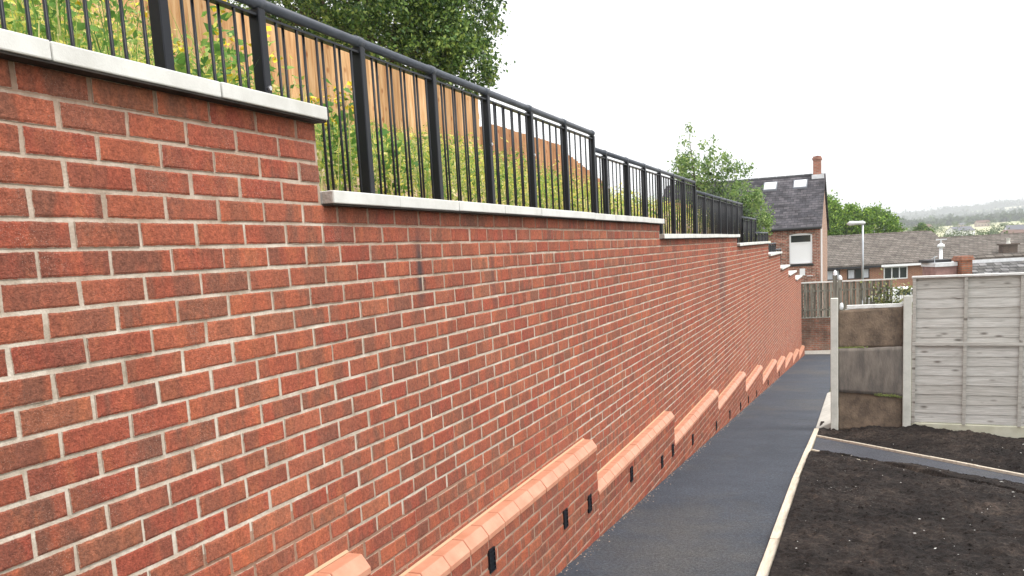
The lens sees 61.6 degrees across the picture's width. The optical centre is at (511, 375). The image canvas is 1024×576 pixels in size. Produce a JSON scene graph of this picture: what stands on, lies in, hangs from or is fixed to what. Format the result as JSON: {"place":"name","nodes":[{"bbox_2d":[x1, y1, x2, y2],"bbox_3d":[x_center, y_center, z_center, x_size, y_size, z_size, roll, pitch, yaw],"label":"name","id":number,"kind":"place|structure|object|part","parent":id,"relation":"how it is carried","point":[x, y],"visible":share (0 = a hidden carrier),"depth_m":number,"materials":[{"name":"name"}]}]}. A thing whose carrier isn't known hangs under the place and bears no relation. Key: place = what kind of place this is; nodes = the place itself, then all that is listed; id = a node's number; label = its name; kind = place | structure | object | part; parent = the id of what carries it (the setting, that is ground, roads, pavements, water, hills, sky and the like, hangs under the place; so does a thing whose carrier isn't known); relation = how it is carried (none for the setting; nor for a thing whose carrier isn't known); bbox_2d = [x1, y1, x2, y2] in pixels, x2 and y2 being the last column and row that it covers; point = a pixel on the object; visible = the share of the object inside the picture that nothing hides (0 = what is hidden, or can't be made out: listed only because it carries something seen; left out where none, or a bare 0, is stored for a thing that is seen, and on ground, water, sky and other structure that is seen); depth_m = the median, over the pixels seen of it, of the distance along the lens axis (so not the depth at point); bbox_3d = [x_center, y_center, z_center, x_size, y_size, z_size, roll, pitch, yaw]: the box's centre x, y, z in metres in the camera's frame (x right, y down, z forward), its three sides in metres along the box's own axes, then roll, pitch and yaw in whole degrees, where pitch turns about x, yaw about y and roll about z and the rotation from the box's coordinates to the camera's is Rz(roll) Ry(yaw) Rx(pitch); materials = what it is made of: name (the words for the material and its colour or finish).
{"place":"outdoors","nodes":[
{"label":"outdoors","id":0,"kind":"place"},
{"bbox_2d":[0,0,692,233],"bbox_3d":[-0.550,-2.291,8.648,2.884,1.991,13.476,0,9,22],"label":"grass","id":1,"kind":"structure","parent":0,"point":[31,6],"depth_m":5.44,"materials":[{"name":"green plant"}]},
{"bbox_2d":[317,150,708,233],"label":"bank","id":2,"kind":"structure","parent":0,"point":[357,181],"depth_m":6.97,"materials":[{"name":"green plant"}]},
{"bbox_2d":[3,0,92,46],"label":"flowering weed","id":3,"kind":"object","parent":2,"relation":"on","point":[80,25],"visible":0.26,"depth_m":3.20,"materials":[{"name":"green plant"}]},
{"bbox_2d":[0,0,174,70],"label":"metal railing","id":4,"kind":"object","parent":2,"relation":"on","point":[161,33],"depth_m":3.06,"materials":[{"name":"black metal"}]},
{"bbox_2d":[34,0,149,60],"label":"flowering weed","id":5,"kind":"object","parent":2,"relation":"on","point":[99,34],"visible":0.27,"depth_m":3.55,"materials":[{"name":"green plant"}]},
{"bbox_2d":[125,0,244,86],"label":"flowering weed","id":6,"kind":"object","parent":2,"relation":"on","point":[181,61],"visible":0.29,"depth_m":3.97,"materials":[{"name":"green plant"}]},
{"bbox_2d":[3,0,481,174],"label":"wooden fence","id":7,"kind":"object","parent":2,"relation":"on","point":[199,9],"visible":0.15,"depth_m":8.63,"materials":[{"name":"brown wood"}]},
{"bbox_2d":[224,26,294,90],"bbox_3d":[-1.502,-1.600,4.905,0.410,0.761,0.474,0,9,22],"label":"flowering weed","id":8,"kind":"object","parent":2,"relation":"on","point":[242,57],"visible":0.19,"depth_m":4.87,"materials":[{"name":"yellow plant"}]},
{"bbox_2d":[0,0,598,211],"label":"weeds","id":9,"kind":"object","parent":2,"relation":"on","point":[318,148],"visible":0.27,"depth_m":5.47,"materials":[{"name":"green plant"}]},
{"bbox_2d":[299,78,356,188],"bbox_3d":[-1.052,-1.447,5.114,0.397,0.687,0.418,0,9,22],"label":"flowering weed","id":10,"kind":"object","parent":2,"relation":"on","point":[351,118],"visible":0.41,"depth_m":5.14,"materials":[{"name":"green plant"}]},
{"bbox_2d":[227,0,515,101],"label":"tree","id":11,"kind":"object","parent":2,"relation":"on","point":[451,41],"visible":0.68,"depth_m":13.40,"materials":[{"name":"green plant"}]},
{"bbox_2d":[179,0,597,212],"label":"metal railing","id":12,"kind":"object","parent":2,"relation":"on","point":[258,19],"visible":0.73,"depth_m":4.83,"materials":[{"name":"black metal"}]},
{"bbox_2d":[371,123,417,193],"bbox_3d":[-0.749,-1.350,5.461,0.371,0.476,0.310,-7,9,-25],"label":"flowering weed","id":13,"kind":"object","parent":2,"relation":"on","point":[399,141],"visible":0.45,"depth_m":5.41,"materials":[{"name":"green plant"}]},
{"bbox_2d":[480,124,561,182],"bbox_3d":[0.259,-3.410,14.310,0.186,1.143,3.440,0,9,22],"label":"wooden fence","id":14,"kind":"object","parent":2,"relation":"on","point":[516,142],"visible":0.23,"depth_m":13.91,"materials":[{"name":"brown wood"}]},
{"bbox_2d":[351,121,748,241],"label":"weeds","id":15,"kind":"object","parent":2,"relation":"on","point":[585,191],"visible":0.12,"depth_m":11.45,"materials":[{"name":"green plant"}]},
{"bbox_2d":[568,154,601,190],"bbox_3d":[1.460,-3.842,17.326,0.186,1.072,3.250,0,9,22],"label":"wooden fence","id":16,"kind":"object","parent":2,"relation":"on","point":[579,170],"visible":0.2,"depth_m":16.69,"materials":[{"name":"brown wood"}]},
{"bbox_2d":[595,147,696,233],"bbox_3d":[1.877,-2.090,11.101,0.066,1.180,5.812,0,9,22],"label":"metal railing","id":17,"kind":"object","parent":2,"relation":"on","point":[677,204],"visible":0.7,"depth_m":10.69,"materials":[{"name":"black metal"}]},
{"bbox_2d":[696,190,742,242],"bbox_3d":[4.104,-2.849,16.692,0.066,1.212,6.244,0,9,22],"label":"metal railing","id":18,"kind":"object","parent":2,"relation":"on","point":[724,218],"visible":0.71,"depth_m":16.19,"materials":[{"name":"black metal"}]},
{"bbox_2d":[667,122,775,238],"bbox_3d":[8.419,-7.301,34.402,4.371,5.611,2.900,-2,8,5],"label":"broadleaf tree","id":19,"kind":"object","parent":2,"relation":"on","point":[684,162],"visible":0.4,"depth_m":33.92,"materials":[{"name":"green plant"}]},
{"bbox_2d":[688,182,763,241],"bbox_3d":[7.331,-5.104,29.892,2.338,3.043,8.229,0,9,22],"label":"hedge shrub","id":20,"kind":"object","parent":2,"relation":"on","point":[744,212],"visible":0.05,"depth_m":29.40,"materials":[{"name":"green plant"}]},
{"bbox_2d":[741,216,756,242],"bbox_3d":[5.781,-3.239,20.903,0.066,1.222,2.964,0,9,22],"label":"metal railing","id":21,"kind":"object","parent":2,"relation":"on","point":[749,226],"visible":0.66,"depth_m":20.82,"materials":[{"name":"black metal"}]},
{"bbox_2d":[755,232,768,249],"bbox_3d":[6.944,-3.343,23.825,0.066,1.282,3.414,0,9,22],"label":"metal railing","id":22,"kind":"object","parent":2,"relation":"on","point":[761,238],"visible":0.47,"depth_m":23.73,"materials":[{"name":"black metal"}]},
{"bbox_2d":[768,243,775,251],"bbox_3d":[8.050,-3.481,26.601,0.066,1.258,2.664,0,9,22],"label":"metal railing","id":23,"kind":"object","parent":2,"relation":"on","point":[771,247],"visible":0.28,"depth_m":26.68,"materials":[{"name":"black metal"}]},
{"bbox_2d":[229,0,1023,213],"label":"sky","id":24,"kind":"structure","parent":0,"point":[918,105],"materials":[{"name":"white"}]},
{"bbox_2d":[556,354,830,575],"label":"path","id":25,"kind":"structure","parent":0,"point":[713,508],"depth_m":7.57,"materials":[{"name":"grey asphalt"}]},
{"bbox_2d":[561,379,778,572],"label":"mortar crumbs","id":26,"kind":"object","parent":25,"relation":"on","point":[658,488],"visible":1,"depth_m":8.66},
{"bbox_2d":[662,156,828,316],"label":"brick house","id":27,"kind":"structure","parent":0,"point":[799,229],"depth_m":42.99,"materials":[{"name":"orange brick"}]},
{"bbox_2d":[788,233,813,266],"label":"window","id":28,"kind":"structure","parent":27,"relation":"in","point":[800,245],"depth_m":42.42,"materials":[{"name":"white plastic"}]},
{"bbox_2d":[769,421,1023,575],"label":"soil","id":29,"kind":"structure","parent":0,"point":[827,506],"depth_m":6.58,"materials":[{"name":"brown soil"}]},
{"bbox_2d":[838,392,901,429],"bbox_3d":[4.836,0.459,11.595,0.815,0.566,0.022,-1,8,12],"label":"sheet panel","id":30,"kind":"object","parent":29,"relation":"on","point":[856,410],"visible":0.92,"depth_m":11.60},
{"bbox_2d":[813,437,1023,483],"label":"side path","id":31,"kind":"structure","parent":0,"point":[849,448],"depth_m":9.45,"materials":[{"name":"grey asphalt"}]},
{"bbox_2d":[829,206,1023,426],"bbox_3d":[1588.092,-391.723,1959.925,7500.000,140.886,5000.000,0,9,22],"label":"ground","id":32,"kind":"structure","parent":0,"point":[981,228],"depth_m":607.28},
{"bbox_2d":[0,28,802,575],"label":"retaining wall","id":33,"kind":"structure","parent":32,"relation":"on","point":[234,340],"depth_m":2.98,"materials":[{"name":"brick"}]},
{"bbox_2d":[304,345,804,575],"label":"plinth wall","id":34,"kind":"structure","parent":32,"relation":"on","point":[558,515],"depth_m":5.79,"materials":[{"name":"brick"}]},
{"bbox_2d":[756,478,799,575],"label":"timber edging","id":35,"kind":"object","parent":32,"relation":"on","point":[770,552],"visible":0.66,"depth_m":6.25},
{"bbox_2d":[793,428,818,477],"bbox_3d":[3.482,0.922,10.098,0.060,0.439,3.778,0,9,22],"label":"timber edging","id":36,"kind":"object","parent":32,"relation":"on","point":[801,464],"visible":0.66,"depth_m":9.70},
{"bbox_2d":[805,350,830,353],"bbox_3d":[12.146,-0.936,33.883,2.100,0.040,0.990,0,9,22],"label":"gravel strip","id":37,"kind":"object","parent":32,"relation":"on","point":[819,352],"visible":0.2,"depth_m":33.88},
{"bbox_2d":[816,392,830,428],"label":"concrete kerb","id":38,"kind":"structure","parent":32,"relation":"on","point":[825,415],"depth_m":13.22,"materials":[{"name":"grey concrete"}]},
{"bbox_2d":[833,275,836,297],"bbox_3d":[5.142,-0.448,13.665,0.064,2.300,0.064,0,9,22],"label":"timber post","id":39,"kind":"object","parent":38,"relation":"on","point":[834,286],"visible":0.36,"depth_m":13.50,"materials":[{"name":"grey wood"}]},
{"bbox_2d":[838,280,841,310],"bbox_3d":[5.222,-0.372,13.668,0.064,2.300,0.064,0,9,22],"label":"timber post","id":40,"kind":"object","parent":38,"relation":"on","point":[839,291],"visible":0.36,"depth_m":13.51,"materials":[{"name":"grey wood"}]},
{"bbox_2d":[830,298,837,429],"bbox_3d":[4.356,-0.060,11.603,0.095,1.975,0.095,0,9,22],"label":"concrete post","id":41,"kind":"object","parent":32,"relation":"on","point":[834,352],"visible":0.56,"depth_m":11.54,"materials":[{"name":"grey concrete"}]},
{"bbox_2d":[838,346,902,396],"bbox_3d":[4.797,-0.042,11.497,0.816,0.686,0.021,-1,8,12],"label":"sheet panel","id":42,"kind":"object","parent":41,"relation":"attached to","point":[873,371],"visible":1,"depth_m":11.48,"materials":[{"name":"grey wood"}]},
{"bbox_2d":[838,346,901,397],"bbox_3d":[4.795,-0.047,11.500,0.838,0.715,0.033,-1,8,12],"label":"moss","id":43,"kind":"object","parent":42,"relation":"attached to","point":[887,395],"visible":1,"depth_m":11.49,"materials":[{"name":"green plant"}]},
{"bbox_2d":[838,306,902,347],"bbox_3d":[4.778,-0.638,11.447,0.815,0.553,0.021,-1,8,12],"label":"sheet panel","id":44,"kind":"object","parent":41,"relation":"attached to","point":[874,327],"visible":1,"depth_m":11.44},
{"bbox_2d":[845,303,902,309],"bbox_3d":[4.811,-0.911,11.416,0.720,0.080,0.050,-1,8,12],"label":"timber rail","id":45,"kind":"object","parent":44,"relation":"on","point":[851,307],"visible":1,"depth_m":11.39,"materials":[{"name":"grey wood"}]},
{"bbox_2d":[827,190,847,235],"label":"round bush","id":46,"kind":"object","parent":32,"relation":"on","point":[836,222],"visible":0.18,"depth_m":83.34,"materials":[{"name":"green plant"}]},
{"bbox_2d":[801,316,911,351],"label":"garden wall","id":47,"kind":"structure","parent":32,"relation":"on","point":[815,333],"depth_m":34.19,"materials":[{"name":"brick"}]},
{"bbox_2d":[801,278,893,317],"bbox_3d":[12.813,-3.030,33.774,4.060,1.400,0.120,-1,8,13],"label":"picket fence","id":48,"kind":"object","parent":47,"relation":"on","point":[867,289],"visible":0.57,"depth_m":33.71,"materials":[{"name":"brown wood"}]},
{"bbox_2d":[855,268,912,303],"bbox_3d":[14.753,-2.871,33.234,2.705,2.625,0.830,-1,8,13],"label":"ivy","id":49,"kind":"object","parent":48,"relation":"attached to","point":[892,294],"visible":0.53,"depth_m":33.20,"materials":[{"name":"green plant"}]},
{"bbox_2d":[847,221,865,304],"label":"street lamp","id":50,"kind":"object","parent":32,"relation":"on","point":[852,223],"visible":0.74,"depth_m":44.76,"materials":[{"name":"metal"}]},
{"bbox_2d":[841,201,907,234],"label":"round bush","id":51,"kind":"object","parent":32,"relation":"on","point":[877,219],"visible":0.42,"depth_m":83.58,"materials":[{"name":"green plant"}]},
{"bbox_2d":[827,230,959,305],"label":"bungalow","id":52,"kind":"object","parent":32,"relation":"on","point":[898,256],"visible":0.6,"depth_m":58.53,"materials":[{"name":"orange brick"}]},
{"bbox_2d":[827,270,839,280],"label":"window","id":53,"kind":"structure","parent":52,"relation":"in","point":[829,272],"depth_m":57.95,"materials":[{"name":"white"}]},
{"bbox_2d":[847,268,869,279],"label":"window","id":54,"kind":"structure","parent":52,"relation":"in","point":[851,273],"depth_m":57.92,"materials":[{"name":"white"}]},
{"bbox_2d":[884,266,907,278],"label":"window","id":55,"kind":"structure","parent":52,"relation":"in","point":[898,272],"depth_m":57.88,"materials":[{"name":"white plastic"}]},
{"bbox_2d":[882,286,912,302],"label":"parked car","id":56,"kind":"object","parent":32,"relation":"on","point":[904,287],"visible":0.02,"depth_m":51.43,"materials":[{"name":"white metal"}]},
{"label":"side window","id":57,"kind":"part","parent":56,"relation":"part of","materials":[{"name":"glass"}]},
{"bbox_2d":[902,295,911,426],"bbox_3d":[5.253,-0.050,11.422,0.100,2.028,0.100,0,9,22],"label":"concrete post","id":58,"kind":"object","parent":32,"relation":"on","point":[907,345],"visible":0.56,"depth_m":11.35,"materials":[{"name":"grey concrete"}]},
{"bbox_2d":[911,272,1023,437],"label":"lap fence panel","id":59,"kind":"object","parent":58,"relation":"attached to","point":[967,351],"visible":0.99,"depth_m":11.04,"materials":[{"name":"grey wood"}]},
{"bbox_2d":[816,435,1023,476],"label":"timber edging","id":60,"kind":"object","parent":32,"relation":"on","point":[940,459],"visible":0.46,"depth_m":9.32,"materials":[{"name":"beige wood"}]},
{"bbox_2d":[913,221,934,231],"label":"round bush","id":61,"kind":"object","parent":32,"relation":"on","point":[921,227],"visible":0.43,"depth_m":133.56,"materials":[{"name":"green plant"}]},
{"bbox_2d":[893,197,1023,227],"bbox_3d":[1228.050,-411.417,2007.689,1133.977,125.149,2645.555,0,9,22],"label":"woods","id":62,"kind":"object","parent":32,"relation":"on","point":[946,215],"visible":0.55,"depth_m":1822.88,"materials":[{"name":"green plant"}]},
{"bbox_2d":[945,226,974,235],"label":"house","id":63,"kind":"structure","parent":32,"relation":"on","point":[952,229],"depth_m":382.35,"materials":[{"name":"white"}]},
{"bbox_2d":[903,217,1023,236],"bbox_3d":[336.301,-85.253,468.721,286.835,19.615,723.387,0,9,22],"label":"town trees","id":64,"kind":"object","parent":32,"relation":"on","point":[991,231],"visible":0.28,"depth_m":402.81,"materials":[{"name":"green plant"}]},
{"bbox_2d":[919,252,1023,277],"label":"outbuilding","id":65,"kind":"structure","parent":32,"relation":"on","point":[991,263],"depth_m":31.03,"materials":[{"name":"grey brick"}]},
{"bbox_2d":[936,239,946,258],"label":"flue pipe","id":66,"kind":"object","parent":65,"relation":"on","point":[940,246],"visible":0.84,"depth_m":56.63,"materials":[{"name":"white plastic"}]},
{"bbox_2d":[939,233,1023,255],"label":"bungalow","id":67,"kind":"object","parent":32,"relation":"on","point":[988,244],"visible":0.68,"depth_m":62.47,"materials":[{"name":"orange brick"}]},
{"bbox_2d":[974,220,989,226],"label":"house","id":68,"kind":"structure","parent":32,"relation":"on","point":[980,223],"depth_m":699.57,"materials":[{"name":"beige"}]},
{"bbox_2d":[1001,229,1023,233],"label":"house","id":69,"kind":"structure","parent":32,"relation":"on","point":[1015,231],"depth_m":315.45,"materials":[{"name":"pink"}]},
{"bbox_2d":[1004,224,1023,229],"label":"house","id":70,"kind":"structure","parent":32,"relation":"on","point":[1017,227],"depth_m":341.95,"materials":[{"name":"white"}]}
]}

